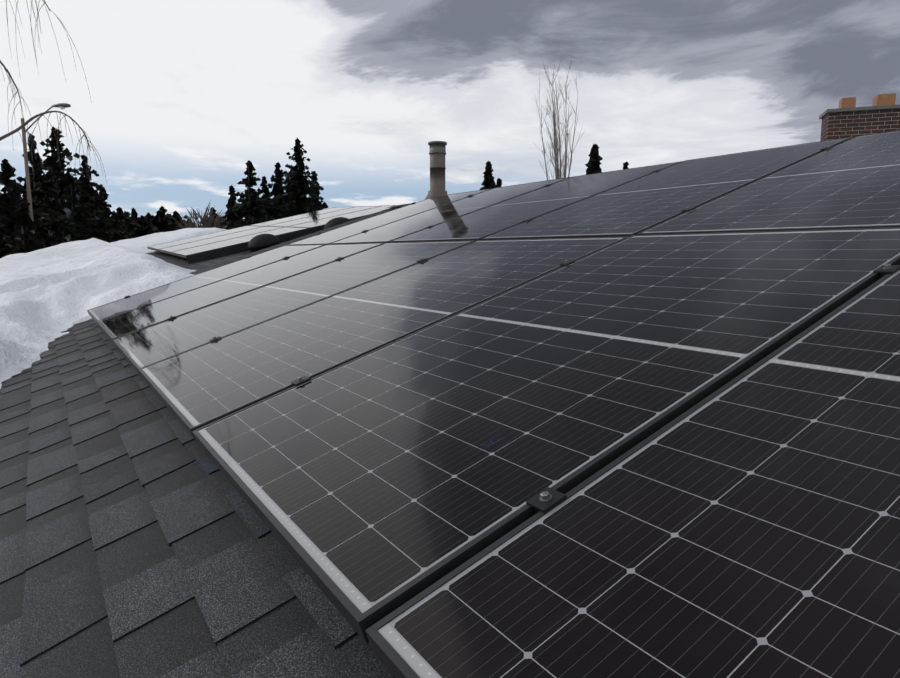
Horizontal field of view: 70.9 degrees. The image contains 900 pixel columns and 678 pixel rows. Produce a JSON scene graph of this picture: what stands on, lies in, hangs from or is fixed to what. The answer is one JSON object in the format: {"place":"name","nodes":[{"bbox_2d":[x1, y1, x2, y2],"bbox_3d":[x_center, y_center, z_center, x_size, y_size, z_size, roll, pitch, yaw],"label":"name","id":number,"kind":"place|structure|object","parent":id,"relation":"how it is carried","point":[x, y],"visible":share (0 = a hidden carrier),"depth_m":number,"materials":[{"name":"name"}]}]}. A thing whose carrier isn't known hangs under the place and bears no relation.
{"place":"outdoors","nodes":[
{"label":"outdoors","id":0,"kind":"place"},
{"bbox_2d":[145,241,286,270],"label":"garage roof","id":1,"kind":"structure","parent":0,"point":[179,261],"depth_m":8.42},
{"bbox_2d":[0,0,899,224],"label":"sky","id":2,"kind":"structure","parent":0,"point":[183,94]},
{"bbox_2d":[89,131,899,677],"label":"solar panels","id":3,"kind":"object","parent":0,"point":[747,527],"visible":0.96,"depth_m":1.24,"materials":[{"name":"black glass"}]},
{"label":"house walls","id":4,"kind":"object","parent":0,"visible":0},
{"bbox_2d":[0,203,410,677],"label":"roof","id":5,"kind":"structure","parent":4,"relation":"on","point":[132,545],"depth_m":1.37,"materials":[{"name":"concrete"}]},
{"bbox_2d":[0,228,225,388],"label":"roof snow","id":6,"kind":"structure","parent":5,"relation":"on","point":[49,294],"depth_m":6.05,"materials":[{"name":"white snow"}]},
{"bbox_2d":[425,141,447,198],"bbox_3d":[-0.140,-1.860,7.174,0.382,0.739,0.382,-5,9,-33],"label":"vent pipe","id":7,"kind":"object","parent":5,"relation":"on","point":[437,153],"visible":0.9,"depth_m":7.09,"materials":[{"name":"grey metal"}]},
{"bbox_2d":[125,146,899,512],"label":"clamps","id":8,"kind":"object","parent":5,"relation":"on","point":[545,500],"visible":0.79,"depth_m":1.44,"materials":[{"name":"black metal"}]},
{"bbox_2d":[87,130,899,677],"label":"solar panel frames","id":9,"kind":"structure","parent":8,"relation":"on","point":[371,622],"depth_m":1.17,"materials":[{"name":"silver metal"}]},
{"label":"snowy ground","id":10,"kind":"structure","parent":0,"visible":0},
{"bbox_2d":[21,103,70,232],"bbox_3d":[-14.747,-3.367,23.641,2.074,10.416,0.340,1,8,6],"label":"street lamp post","id":11,"kind":"object","parent":10,"relation":"on","point":[60,106],"visible":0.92,"depth_m":23.32,"materials":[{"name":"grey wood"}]},
{"bbox_2d":[0,0,106,182],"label":"weeping birch tree","id":12,"kind":"object","parent":10,"relation":"on","point":[26,122],"visible":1,"depth_m":12.22,"materials":[{"name":"brown plant"}]},
{"bbox_2d":[176,200,226,229],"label":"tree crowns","id":13,"kind":"object","parent":10,"relation":"on","point":[204,219],"visible":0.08,"depth_m":49.64,"materials":[{"name":"brown plant"}]},
{"bbox_2d":[534,58,582,179],"bbox_3d":[2.945,-2.412,17.653,1.326,10.140,1.821,0,8,-3],"label":"bare poplar tree","id":14,"kind":"object","parent":10,"relation":"on","point":[556,153],"visible":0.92,"depth_m":16.97,"materials":[{"name":"plant"}]},
{"bbox_2d":[819,93,899,140],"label":"brick chimney","id":15,"kind":"object","parent":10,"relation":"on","point":[849,118],"visible":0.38,"depth_m":12.16,"materials":[{"name":"brick"}]},
{"bbox_3d":[-5.460,0.839,10.364,8.450,5.668,7.579,-5,9,-33],"label":"garage","id":16,"kind":"object","parent":10,"relation":"on","visible":0},
{"bbox_2d":[242,234,279,253],"bbox_3d":[-2.456,-1.260,8.403,0.494,0.279,0.500,-5,9,-33],"label":"roof vent","id":17,"kind":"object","parent":16,"relation":"on","point":[259,242],"depth_m":8.24,"materials":[{"name":"black"}]},
{"bbox_2d":[186,217,360,263],"bbox_3d":[-2.873,-1.758,10.486,3.462,0.942,3.299,-5,9,-33],"label":"array mounting","id":18,"kind":"object","parent":16,"relation":"on","point":[228,250],"visible":0.29,"depth_m":8.59,"materials":[{"name":"black metal"}]},
{"bbox_2d":[147,205,394,257],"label":"solar panels","id":19,"kind":"object","parent":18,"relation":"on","point":[261,229],"visible":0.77,"depth_m":10.25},
{"bbox_2d":[324,217,350,228],"bbox_3d":[-1.556,-1.584,8.947,0.494,0.279,0.500,-5,9,-33],"label":"roof vent","id":20,"kind":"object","parent":16,"relation":"on","point":[335,222],"depth_m":8.80,"materials":[{"name":"black"}]}
]}

